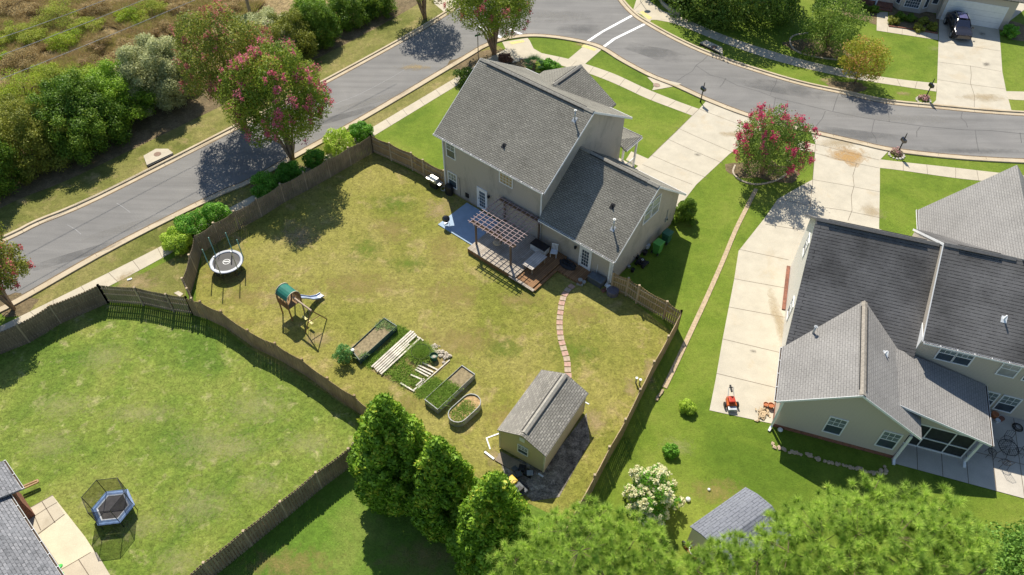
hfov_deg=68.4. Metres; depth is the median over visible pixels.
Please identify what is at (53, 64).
wild bush
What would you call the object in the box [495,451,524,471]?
plywood sheet
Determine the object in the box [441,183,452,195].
covered grill
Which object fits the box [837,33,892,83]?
tree
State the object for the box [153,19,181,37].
wild bush
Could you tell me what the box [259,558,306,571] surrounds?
grass patch
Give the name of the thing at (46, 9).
wild bush
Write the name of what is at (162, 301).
wood fence
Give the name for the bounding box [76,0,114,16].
wild bush
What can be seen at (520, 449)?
window
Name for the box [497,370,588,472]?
garden shed
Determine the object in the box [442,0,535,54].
crape myrtle
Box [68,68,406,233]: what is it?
worn seams
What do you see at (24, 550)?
house
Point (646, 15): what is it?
tactile pad
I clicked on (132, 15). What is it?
wild bush
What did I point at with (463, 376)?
raised bed
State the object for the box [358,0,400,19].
hedge shrub
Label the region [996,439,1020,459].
patio table
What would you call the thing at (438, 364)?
garden soil
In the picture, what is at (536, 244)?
deck box
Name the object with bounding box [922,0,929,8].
window
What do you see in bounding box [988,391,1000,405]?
window
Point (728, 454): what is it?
lawn
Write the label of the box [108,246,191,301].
corner lawn
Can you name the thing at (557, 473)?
gravel pad
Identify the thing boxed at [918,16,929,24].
shrub
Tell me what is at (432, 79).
curb
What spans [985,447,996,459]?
wire chair
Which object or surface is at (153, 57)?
hedge shrub
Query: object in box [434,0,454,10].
sidewalk
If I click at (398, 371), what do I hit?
bed plants
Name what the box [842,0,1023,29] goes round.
house
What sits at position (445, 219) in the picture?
kettle grill
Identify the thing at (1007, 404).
window
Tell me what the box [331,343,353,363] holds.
shrub
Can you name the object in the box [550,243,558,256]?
patio chair
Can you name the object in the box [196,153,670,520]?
fenced yard
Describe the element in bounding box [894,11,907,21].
shrub
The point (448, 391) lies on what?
bed plants
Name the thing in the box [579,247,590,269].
door
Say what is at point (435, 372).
board
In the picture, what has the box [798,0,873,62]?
tree
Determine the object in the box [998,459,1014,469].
wire chair
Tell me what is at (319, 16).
hedge shrub
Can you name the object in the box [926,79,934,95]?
mailbox
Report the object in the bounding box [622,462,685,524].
flowering shrub
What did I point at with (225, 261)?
trampoline
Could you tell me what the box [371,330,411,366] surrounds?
board
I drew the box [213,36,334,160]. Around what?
crape myrtle
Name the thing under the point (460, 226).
painted patio
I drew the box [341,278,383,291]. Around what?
grass patch
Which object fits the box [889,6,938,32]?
mulch bed
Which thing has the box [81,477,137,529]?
trampoline
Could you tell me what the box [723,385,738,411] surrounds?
lawn mower
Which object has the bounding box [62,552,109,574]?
patio slabs
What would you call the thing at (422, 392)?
bed plants
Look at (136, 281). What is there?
grass patch
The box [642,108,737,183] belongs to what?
joint lines
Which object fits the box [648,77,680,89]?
utility slab
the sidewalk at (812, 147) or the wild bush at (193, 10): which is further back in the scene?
the wild bush at (193, 10)
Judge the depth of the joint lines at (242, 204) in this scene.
55.55 m
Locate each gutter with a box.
[0,34,1023,309]
[2,8,454,241]
[619,0,1023,114]
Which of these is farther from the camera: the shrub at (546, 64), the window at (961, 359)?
the shrub at (546, 64)
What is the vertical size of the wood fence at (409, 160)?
1.905 m
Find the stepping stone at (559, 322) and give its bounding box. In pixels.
[556,320,562,324]
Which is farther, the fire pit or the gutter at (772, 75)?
the gutter at (772, 75)
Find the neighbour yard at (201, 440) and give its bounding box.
[0,305,359,574]
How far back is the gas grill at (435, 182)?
60.28 m
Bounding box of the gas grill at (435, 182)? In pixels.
[425,174,442,189]
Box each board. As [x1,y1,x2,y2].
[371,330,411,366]
[374,331,413,367]
[375,333,415,369]
[376,335,416,371]
[379,344,409,372]
[380,337,420,374]
[417,360,449,387]
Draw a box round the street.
[1,0,1023,294]
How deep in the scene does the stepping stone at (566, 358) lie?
49.56 m
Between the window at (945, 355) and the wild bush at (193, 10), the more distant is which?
the wild bush at (193, 10)
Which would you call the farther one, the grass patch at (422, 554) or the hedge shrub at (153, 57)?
the hedge shrub at (153, 57)
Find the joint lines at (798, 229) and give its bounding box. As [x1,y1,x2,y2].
[716,144,879,387]
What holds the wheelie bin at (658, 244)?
on the lawn at (728, 454)
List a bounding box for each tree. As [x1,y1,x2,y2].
[485,493,686,574]
[660,508,809,574]
[668,0,800,31]
[757,470,1002,574]
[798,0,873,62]
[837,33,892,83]
[969,516,1023,574]
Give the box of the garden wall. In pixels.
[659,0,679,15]
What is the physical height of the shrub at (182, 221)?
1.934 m
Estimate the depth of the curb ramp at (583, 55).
74.48 m
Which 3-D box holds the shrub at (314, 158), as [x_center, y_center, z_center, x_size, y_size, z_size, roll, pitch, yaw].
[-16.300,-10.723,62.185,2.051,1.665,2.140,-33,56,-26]
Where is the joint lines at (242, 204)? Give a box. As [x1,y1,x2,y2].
[31,50,514,314]
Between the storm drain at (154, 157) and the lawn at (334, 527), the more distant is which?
the storm drain at (154, 157)
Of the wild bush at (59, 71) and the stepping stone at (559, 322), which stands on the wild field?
the wild bush at (59, 71)
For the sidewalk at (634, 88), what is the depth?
71.12 m
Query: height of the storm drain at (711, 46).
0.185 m
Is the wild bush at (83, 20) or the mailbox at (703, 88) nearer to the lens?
the mailbox at (703, 88)
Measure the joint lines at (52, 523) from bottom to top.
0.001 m
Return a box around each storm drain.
[144,149,172,167]
[700,40,722,55]
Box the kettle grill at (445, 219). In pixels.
[442,215,449,224]
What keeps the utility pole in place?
on the wild field
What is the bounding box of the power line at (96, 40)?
[0,0,193,79]
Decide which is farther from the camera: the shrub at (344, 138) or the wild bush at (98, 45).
the wild bush at (98, 45)
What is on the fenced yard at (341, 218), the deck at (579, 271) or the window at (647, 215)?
the deck at (579, 271)
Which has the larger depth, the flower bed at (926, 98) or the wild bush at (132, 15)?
the wild bush at (132, 15)
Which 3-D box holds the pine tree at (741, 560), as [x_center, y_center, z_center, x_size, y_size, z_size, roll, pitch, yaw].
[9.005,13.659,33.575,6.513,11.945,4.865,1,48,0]
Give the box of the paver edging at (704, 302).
[662,188,757,388]
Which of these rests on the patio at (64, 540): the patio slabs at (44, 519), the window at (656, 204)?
the patio slabs at (44, 519)
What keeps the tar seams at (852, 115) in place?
on the street
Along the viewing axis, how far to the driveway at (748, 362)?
55.68 m
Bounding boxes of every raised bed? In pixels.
[351,318,397,364]
[424,365,474,413]
[448,393,480,426]
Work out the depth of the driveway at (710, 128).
64.59 m
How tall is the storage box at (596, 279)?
0.600 m
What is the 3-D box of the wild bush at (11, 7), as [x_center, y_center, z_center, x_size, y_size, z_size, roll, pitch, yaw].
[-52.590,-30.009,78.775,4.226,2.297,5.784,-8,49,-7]
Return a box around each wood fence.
[0,284,106,353]
[96,284,191,313]
[180,234,200,310]
[184,296,367,414]
[190,442,353,574]
[193,136,372,252]
[369,134,444,188]
[559,310,682,542]
[611,271,681,325]
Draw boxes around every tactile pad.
[510,40,523,43]
[581,44,595,50]
[640,11,651,18]
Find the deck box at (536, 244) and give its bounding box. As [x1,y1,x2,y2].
[530,238,549,254]
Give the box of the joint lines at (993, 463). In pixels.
[916,418,1023,491]
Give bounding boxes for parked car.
[943,10,973,39]
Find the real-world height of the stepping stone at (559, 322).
0.035 m
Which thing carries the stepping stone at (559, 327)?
on the grass patch
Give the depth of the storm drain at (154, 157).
63.16 m
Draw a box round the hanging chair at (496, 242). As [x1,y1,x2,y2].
[492,231,502,245]
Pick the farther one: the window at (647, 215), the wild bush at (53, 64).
the wild bush at (53, 64)
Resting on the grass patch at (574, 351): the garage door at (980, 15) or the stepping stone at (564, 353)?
the stepping stone at (564, 353)
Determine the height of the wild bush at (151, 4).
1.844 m
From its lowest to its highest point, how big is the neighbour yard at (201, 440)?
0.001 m
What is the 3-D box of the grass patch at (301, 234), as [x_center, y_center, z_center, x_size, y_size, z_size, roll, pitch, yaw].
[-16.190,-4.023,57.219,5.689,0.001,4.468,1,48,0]
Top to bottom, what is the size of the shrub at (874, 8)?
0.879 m
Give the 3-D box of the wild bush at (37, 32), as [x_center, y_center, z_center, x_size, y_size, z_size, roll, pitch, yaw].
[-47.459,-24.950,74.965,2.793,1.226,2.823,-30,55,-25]
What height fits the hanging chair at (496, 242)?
1.850 m
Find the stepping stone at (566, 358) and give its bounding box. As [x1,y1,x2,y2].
[563,356,569,360]
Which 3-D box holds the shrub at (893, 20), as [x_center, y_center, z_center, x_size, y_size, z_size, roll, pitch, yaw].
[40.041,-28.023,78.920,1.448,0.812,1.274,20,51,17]
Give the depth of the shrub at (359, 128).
64.30 m
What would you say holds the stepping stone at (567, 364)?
on the grass patch at (574, 351)
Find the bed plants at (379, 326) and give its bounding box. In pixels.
[354,318,397,358]
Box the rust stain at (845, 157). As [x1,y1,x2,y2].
[834,150,860,164]
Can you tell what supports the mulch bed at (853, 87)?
on the lawn at (728, 454)
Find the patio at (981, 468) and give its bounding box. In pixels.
[892,412,1023,497]
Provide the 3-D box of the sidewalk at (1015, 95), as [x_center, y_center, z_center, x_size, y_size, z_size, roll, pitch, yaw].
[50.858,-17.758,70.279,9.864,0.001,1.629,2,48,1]
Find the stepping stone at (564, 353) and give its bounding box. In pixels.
[561,351,568,355]
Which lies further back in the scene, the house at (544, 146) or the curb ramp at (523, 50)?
the curb ramp at (523, 50)
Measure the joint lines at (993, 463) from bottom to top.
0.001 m
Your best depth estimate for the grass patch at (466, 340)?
50.54 m
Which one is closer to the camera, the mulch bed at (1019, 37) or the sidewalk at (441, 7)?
the mulch bed at (1019, 37)
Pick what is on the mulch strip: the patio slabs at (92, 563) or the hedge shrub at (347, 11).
the hedge shrub at (347, 11)
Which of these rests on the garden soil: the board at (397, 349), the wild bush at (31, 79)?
the board at (397, 349)
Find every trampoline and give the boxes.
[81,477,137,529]
[202,232,243,278]
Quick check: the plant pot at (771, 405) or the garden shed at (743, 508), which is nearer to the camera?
the garden shed at (743, 508)
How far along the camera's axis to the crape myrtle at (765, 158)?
59.14 m
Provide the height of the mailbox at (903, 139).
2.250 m
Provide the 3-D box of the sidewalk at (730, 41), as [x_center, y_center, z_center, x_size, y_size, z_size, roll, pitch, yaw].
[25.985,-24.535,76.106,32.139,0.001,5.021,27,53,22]
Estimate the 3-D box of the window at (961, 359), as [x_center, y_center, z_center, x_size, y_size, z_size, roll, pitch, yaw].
[26.770,4.172,44.598,1.000,1.340,0.050,14,49,12]
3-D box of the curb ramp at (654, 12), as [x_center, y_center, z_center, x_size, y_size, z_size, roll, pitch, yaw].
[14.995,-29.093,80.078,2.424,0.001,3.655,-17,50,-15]
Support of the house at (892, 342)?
on the lawn at (728, 454)
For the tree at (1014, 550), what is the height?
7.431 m
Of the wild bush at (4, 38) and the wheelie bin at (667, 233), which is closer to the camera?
the wheelie bin at (667, 233)
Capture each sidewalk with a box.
[0,49,519,331]
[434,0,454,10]
[537,53,697,114]
[633,0,936,90]
[798,140,814,151]
[880,159,1023,180]
[1006,91,1023,99]
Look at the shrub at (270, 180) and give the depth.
59.27 m
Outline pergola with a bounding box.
[468,196,542,265]
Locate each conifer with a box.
[345,392,432,517]
[404,434,477,543]
[445,469,540,574]
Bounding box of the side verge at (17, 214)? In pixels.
[0,0,443,234]
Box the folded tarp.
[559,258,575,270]
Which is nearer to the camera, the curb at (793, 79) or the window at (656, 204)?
the window at (656, 204)
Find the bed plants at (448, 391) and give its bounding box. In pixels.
[424,379,463,410]
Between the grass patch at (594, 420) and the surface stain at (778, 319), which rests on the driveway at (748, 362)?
the surface stain at (778, 319)
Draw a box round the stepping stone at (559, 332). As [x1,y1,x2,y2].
[557,330,562,334]
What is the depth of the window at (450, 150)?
57.45 m
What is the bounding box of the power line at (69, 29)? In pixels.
[0,0,142,55]
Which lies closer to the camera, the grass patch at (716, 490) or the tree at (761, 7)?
the grass patch at (716, 490)
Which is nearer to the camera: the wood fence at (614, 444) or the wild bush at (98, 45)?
the wood fence at (614, 444)
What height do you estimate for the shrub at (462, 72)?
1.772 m
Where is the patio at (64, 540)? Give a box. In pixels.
[38,498,94,568]
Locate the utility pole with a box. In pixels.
[245,0,251,13]
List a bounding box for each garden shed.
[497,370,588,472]
[687,487,790,574]
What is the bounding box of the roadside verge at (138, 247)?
[29,45,503,311]
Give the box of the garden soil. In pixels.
[371,335,449,394]
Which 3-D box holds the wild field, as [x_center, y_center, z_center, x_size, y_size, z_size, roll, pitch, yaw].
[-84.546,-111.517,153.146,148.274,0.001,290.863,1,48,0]
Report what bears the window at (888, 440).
in the house at (892, 342)
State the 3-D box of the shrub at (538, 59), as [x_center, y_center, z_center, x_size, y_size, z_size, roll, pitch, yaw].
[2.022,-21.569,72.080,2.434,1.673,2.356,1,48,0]
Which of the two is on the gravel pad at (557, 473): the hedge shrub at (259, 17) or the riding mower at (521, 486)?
the riding mower at (521, 486)
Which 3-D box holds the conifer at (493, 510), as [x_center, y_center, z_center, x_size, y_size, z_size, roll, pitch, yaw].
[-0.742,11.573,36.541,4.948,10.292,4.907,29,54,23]
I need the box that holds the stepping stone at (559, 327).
[556,325,562,329]
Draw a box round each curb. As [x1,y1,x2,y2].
[0,35,1023,312]
[2,5,455,238]
[623,0,1023,112]
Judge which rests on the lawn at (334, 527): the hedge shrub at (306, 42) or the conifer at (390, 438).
the conifer at (390, 438)
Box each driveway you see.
[636,101,761,205]
[710,134,887,422]
[934,3,1023,109]
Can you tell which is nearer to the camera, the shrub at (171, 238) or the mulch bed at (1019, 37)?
the shrub at (171, 238)
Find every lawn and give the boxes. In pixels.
[0,0,1023,574]
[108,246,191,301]
[217,467,571,574]
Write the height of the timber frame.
0.100 m
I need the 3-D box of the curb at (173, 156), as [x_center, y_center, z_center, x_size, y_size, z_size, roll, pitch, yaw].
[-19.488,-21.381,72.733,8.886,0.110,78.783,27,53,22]
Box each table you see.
[522,251,546,273]
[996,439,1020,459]
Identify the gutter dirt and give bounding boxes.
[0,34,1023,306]
[5,8,457,241]
[619,1,1023,115]
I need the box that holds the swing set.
[275,282,326,332]
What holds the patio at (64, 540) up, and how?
on the neighbour yard at (201, 440)
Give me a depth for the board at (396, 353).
49.58 m
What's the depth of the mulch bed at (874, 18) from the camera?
80.35 m
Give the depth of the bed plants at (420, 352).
49.52 m
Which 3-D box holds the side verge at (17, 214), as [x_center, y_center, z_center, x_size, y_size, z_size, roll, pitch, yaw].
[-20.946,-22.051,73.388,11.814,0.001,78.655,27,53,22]
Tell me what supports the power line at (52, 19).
attached to the utility pole
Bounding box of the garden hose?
[1012,423,1022,431]
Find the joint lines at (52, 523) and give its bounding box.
[30,495,90,574]
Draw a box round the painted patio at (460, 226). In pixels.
[438,203,498,244]
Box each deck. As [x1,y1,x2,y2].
[467,220,566,291]
[557,259,590,284]
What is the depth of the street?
67.94 m
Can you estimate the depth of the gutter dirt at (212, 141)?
63.31 m
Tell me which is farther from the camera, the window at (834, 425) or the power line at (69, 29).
the power line at (69, 29)
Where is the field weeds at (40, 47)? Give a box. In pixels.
[0,0,265,102]
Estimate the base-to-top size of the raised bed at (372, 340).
0.520 m
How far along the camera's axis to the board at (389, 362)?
49.29 m
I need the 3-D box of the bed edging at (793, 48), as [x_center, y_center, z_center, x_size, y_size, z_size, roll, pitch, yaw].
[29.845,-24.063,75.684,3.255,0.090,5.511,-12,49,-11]
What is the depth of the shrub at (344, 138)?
62.91 m
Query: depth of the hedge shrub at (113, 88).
64.69 m
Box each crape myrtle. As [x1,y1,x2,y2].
[0,221,35,310]
[168,0,275,128]
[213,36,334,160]
[416,0,443,18]
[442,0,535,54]
[733,101,820,178]
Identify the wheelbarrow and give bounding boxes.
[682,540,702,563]
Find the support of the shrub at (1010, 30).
on the mulch bed at (1019, 37)
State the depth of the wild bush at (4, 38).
74.40 m
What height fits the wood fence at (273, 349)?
1.905 m
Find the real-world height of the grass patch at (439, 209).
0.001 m
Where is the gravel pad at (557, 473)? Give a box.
[498,413,589,500]
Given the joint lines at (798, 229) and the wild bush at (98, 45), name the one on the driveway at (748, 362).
the joint lines at (798, 229)
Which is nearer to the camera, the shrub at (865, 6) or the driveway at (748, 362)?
the driveway at (748, 362)
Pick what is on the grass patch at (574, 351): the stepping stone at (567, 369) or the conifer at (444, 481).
the stepping stone at (567, 369)
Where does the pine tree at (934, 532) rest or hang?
on the lawn at (728, 454)
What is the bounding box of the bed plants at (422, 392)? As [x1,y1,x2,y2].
[414,374,442,400]
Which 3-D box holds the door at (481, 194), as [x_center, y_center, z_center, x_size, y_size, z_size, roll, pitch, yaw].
[-2.320,-6.792,58.367,0.840,2.000,0.110,32,55,25]
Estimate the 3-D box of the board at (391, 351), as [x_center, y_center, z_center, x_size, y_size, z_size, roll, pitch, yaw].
[-7.794,4.082,49.847,0.115,0.050,3.800,30,54,24]
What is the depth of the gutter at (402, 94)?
64.46 m
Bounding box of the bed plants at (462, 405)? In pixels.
[447,398,478,424]
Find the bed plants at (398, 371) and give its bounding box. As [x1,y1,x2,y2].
[379,337,429,393]
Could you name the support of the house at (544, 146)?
on the lawn at (728, 454)
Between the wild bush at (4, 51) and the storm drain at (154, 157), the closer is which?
the storm drain at (154, 157)
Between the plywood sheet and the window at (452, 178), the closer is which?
the plywood sheet
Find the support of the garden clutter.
on the fenced yard at (341, 218)
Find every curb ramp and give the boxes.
[502,38,541,59]
[569,44,600,63]
[638,5,670,20]
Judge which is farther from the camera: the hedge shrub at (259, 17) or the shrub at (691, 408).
the hedge shrub at (259, 17)
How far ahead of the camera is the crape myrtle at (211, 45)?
58.52 m
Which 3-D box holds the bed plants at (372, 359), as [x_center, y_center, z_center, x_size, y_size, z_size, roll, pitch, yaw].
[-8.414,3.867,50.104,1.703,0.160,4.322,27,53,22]
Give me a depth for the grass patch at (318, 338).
50.55 m
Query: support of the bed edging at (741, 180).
on the lawn at (728, 454)
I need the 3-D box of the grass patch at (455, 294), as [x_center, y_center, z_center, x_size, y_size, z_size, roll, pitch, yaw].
[-4.149,0.475,53.302,8.908,0.001,6.806,1,48,0]
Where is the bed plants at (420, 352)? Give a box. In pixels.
[399,336,439,366]
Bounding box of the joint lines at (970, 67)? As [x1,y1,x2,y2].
[941,41,1001,103]
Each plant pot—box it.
[430,352,437,361]
[768,402,774,408]
[991,411,998,418]
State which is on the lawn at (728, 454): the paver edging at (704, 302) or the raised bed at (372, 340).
the paver edging at (704, 302)
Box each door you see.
[478,188,485,209]
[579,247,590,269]
[941,0,1006,28]
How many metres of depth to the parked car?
76.72 m
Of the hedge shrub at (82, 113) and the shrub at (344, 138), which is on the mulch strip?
the hedge shrub at (82, 113)
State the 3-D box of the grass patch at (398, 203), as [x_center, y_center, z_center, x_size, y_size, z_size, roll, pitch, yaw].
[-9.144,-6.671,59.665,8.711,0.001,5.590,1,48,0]
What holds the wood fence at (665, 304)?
on the lawn at (728, 454)
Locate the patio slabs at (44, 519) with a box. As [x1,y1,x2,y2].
[29,496,63,533]
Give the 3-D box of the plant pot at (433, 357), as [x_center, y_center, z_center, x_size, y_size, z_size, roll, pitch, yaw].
[-5.115,4.569,49.340,0.540,0.430,0.532,1,48,0]
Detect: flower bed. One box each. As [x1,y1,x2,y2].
[889,146,902,156]
[918,94,930,101]
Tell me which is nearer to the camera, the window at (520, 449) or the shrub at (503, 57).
the window at (520, 449)
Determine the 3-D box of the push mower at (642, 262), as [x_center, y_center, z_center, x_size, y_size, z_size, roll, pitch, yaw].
[9.331,-2.155,55.213,1.393,0.909,0.720,33,55,25]
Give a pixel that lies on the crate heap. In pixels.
(528, 473)
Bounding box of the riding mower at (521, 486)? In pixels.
[509,475,528,498]
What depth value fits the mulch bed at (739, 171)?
62.48 m
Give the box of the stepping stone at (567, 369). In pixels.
[564,367,570,371]
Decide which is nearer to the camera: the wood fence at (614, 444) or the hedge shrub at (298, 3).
the wood fence at (614, 444)
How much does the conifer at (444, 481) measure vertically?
8.738 m
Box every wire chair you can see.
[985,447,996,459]
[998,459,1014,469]
[1001,430,1015,446]
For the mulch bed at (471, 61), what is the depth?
73.66 m
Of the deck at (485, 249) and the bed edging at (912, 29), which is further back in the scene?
the bed edging at (912, 29)
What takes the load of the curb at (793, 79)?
on the lawn at (728, 454)
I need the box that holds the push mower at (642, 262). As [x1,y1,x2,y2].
[634,253,648,268]
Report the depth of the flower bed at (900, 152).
64.17 m
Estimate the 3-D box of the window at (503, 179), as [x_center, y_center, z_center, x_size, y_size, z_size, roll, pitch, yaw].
[-0.443,-7.900,54.871,1.290,1.190,0.050,32,55,25]
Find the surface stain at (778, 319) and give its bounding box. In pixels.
[775,312,781,329]
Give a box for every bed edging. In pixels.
[732,164,786,184]
[789,32,837,59]
[889,25,937,33]
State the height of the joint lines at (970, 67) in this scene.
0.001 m
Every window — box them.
[445,142,455,160]
[447,170,457,189]
[499,172,512,188]
[517,444,527,456]
[642,201,653,225]
[651,193,661,216]
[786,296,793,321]
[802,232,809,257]
[821,416,848,435]
[874,430,903,449]
[903,0,921,8]
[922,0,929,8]
[931,0,938,4]
[933,348,957,362]
[951,353,974,366]
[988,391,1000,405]
[992,395,1022,413]
[994,363,1021,378]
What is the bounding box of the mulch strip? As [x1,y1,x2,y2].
[0,0,421,207]
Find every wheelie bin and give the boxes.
[651,238,664,255]
[662,228,673,244]
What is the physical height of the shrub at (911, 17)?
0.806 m
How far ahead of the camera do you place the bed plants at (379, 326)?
50.69 m
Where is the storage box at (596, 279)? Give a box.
[587,271,605,288]
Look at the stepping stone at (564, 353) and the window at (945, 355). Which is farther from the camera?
the stepping stone at (564, 353)
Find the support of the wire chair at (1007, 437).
on the patio at (981, 468)
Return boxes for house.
[0,460,63,574]
[433,58,685,286]
[768,165,1023,467]
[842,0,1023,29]
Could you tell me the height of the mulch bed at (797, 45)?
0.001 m
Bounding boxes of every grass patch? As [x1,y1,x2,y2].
[121,276,146,286]
[217,273,249,280]
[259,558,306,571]
[290,228,306,237]
[310,335,322,341]
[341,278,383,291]
[384,224,397,234]
[389,198,403,205]
[405,546,448,566]
[434,205,443,213]
[441,286,468,299]
[451,333,480,345]
[566,345,588,355]
[590,414,600,426]
[711,486,720,497]
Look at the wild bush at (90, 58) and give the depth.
71.15 m
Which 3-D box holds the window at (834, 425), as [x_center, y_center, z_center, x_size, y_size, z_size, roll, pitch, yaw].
[19.049,8.172,44.402,1.060,1.640,0.050,14,49,12]
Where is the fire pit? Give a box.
[606,286,618,297]
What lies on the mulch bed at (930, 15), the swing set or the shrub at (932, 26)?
the shrub at (932, 26)
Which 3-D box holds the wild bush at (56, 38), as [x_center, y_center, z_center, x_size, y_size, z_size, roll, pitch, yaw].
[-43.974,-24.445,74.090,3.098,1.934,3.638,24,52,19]
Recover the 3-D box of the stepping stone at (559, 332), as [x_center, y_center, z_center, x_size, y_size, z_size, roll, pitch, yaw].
[3.256,3.059,51.037,0.420,0.035,0.370,1,48,1]
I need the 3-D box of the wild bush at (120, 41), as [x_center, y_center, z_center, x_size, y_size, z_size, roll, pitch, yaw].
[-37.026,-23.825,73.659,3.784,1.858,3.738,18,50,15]
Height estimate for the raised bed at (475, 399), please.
0.550 m
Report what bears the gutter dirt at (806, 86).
on the gutter at (772, 75)
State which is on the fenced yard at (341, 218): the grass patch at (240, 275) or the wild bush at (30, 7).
the grass patch at (240, 275)
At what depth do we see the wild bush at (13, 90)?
67.33 m
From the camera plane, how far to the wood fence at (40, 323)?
50.35 m
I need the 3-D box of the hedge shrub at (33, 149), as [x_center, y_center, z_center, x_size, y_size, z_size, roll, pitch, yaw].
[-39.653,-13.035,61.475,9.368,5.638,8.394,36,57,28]
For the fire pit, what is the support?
on the fenced yard at (341, 218)
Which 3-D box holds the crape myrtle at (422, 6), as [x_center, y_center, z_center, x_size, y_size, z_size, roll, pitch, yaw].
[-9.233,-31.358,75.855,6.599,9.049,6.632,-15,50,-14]
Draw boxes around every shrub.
[0,90,90,185]
[0,135,27,199]
[15,66,132,166]
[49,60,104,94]
[67,57,158,131]
[107,32,197,118]
[159,226,192,255]
[173,210,208,237]
[194,201,231,228]
[216,6,297,64]
[250,170,284,198]
[265,6,324,63]
[275,160,305,184]
[289,0,326,17]
[295,0,342,49]
[301,148,328,169]
[322,0,373,32]
[322,127,355,156]
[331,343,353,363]
[348,120,373,141]
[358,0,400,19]
[452,67,472,85]
[498,52,512,62]
[521,54,543,70]
[539,58,561,70]
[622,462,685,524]
[662,443,679,459]
[671,197,697,225]
[678,398,697,414]
[859,3,867,11]
[867,5,879,12]
[887,15,900,24]
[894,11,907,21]
[905,12,917,22]
[913,22,925,32]
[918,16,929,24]
[925,21,937,31]
[1000,23,1020,38]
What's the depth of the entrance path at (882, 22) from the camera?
78.19 m
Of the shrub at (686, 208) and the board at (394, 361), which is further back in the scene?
the shrub at (686, 208)
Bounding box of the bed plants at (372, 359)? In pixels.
[358,324,409,368]
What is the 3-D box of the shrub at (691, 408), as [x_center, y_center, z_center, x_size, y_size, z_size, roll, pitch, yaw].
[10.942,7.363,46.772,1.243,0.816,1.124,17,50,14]
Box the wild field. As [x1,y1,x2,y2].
[0,0,329,164]
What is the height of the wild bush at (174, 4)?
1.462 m
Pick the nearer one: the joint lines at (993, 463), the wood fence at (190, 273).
the joint lines at (993, 463)
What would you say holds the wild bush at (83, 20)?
on the wild field
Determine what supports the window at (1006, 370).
in the house at (892, 342)
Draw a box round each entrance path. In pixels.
[626,151,647,165]
[877,12,937,39]
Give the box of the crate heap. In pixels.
[511,464,533,478]
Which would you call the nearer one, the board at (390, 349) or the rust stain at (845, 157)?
the board at (390, 349)
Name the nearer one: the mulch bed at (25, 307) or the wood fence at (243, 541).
the wood fence at (243, 541)
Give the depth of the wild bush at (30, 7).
78.09 m
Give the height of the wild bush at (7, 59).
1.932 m
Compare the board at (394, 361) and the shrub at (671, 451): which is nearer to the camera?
the shrub at (671, 451)
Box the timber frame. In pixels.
[23,479,38,488]
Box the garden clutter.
[576,278,585,285]
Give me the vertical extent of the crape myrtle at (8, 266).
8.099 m
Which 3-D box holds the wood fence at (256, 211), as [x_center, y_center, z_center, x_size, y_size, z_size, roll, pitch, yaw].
[-17.518,-7.686,59.261,0.426,1.905,16.730,35,56,27]
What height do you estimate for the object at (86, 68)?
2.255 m
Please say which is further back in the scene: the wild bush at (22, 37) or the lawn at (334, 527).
the wild bush at (22, 37)
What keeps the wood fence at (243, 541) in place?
on the lawn at (334, 527)
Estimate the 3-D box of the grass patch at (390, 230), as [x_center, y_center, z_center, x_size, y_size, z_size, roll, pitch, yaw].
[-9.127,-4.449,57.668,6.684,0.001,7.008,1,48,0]
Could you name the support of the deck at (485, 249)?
on the fenced yard at (341, 218)
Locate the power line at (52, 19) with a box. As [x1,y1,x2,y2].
[1,0,103,37]
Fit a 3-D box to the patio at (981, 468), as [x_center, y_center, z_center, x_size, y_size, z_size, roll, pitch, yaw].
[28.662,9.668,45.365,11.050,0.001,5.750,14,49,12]
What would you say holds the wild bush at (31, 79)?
on the wild field
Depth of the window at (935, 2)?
79.94 m
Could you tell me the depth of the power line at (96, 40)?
55.87 m
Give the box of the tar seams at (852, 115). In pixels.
[677,58,1022,150]
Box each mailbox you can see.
[700,83,705,101]
[897,133,907,154]
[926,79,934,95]
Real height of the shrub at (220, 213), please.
1.945 m
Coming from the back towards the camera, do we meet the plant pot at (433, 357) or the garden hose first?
the plant pot at (433, 357)
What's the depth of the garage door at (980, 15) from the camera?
78.15 m
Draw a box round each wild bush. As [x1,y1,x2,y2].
[0,0,28,15]
[0,19,37,43]
[0,28,17,50]
[0,45,37,68]
[0,50,13,65]
[0,67,52,98]
[0,83,20,111]
[20,2,48,18]
[20,27,48,44]
[26,62,62,77]
[29,61,80,86]
[30,0,79,30]
[44,28,82,54]
[66,16,105,35]
[75,54,107,71]
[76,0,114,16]
[84,34,112,55]
[100,50,118,62]
[112,6,147,24]
[113,37,151,51]
[134,0,170,21]
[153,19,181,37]
[166,0,192,14]
[180,7,200,26]
[215,0,244,17]
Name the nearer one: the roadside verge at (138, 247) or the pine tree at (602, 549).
the pine tree at (602, 549)
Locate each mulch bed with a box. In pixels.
[0,293,38,316]
[447,50,535,69]
[725,161,799,182]
[782,36,851,59]
[826,81,867,91]
[828,0,876,24]
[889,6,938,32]
[1000,21,1023,40]
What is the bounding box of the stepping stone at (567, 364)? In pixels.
[564,362,570,366]

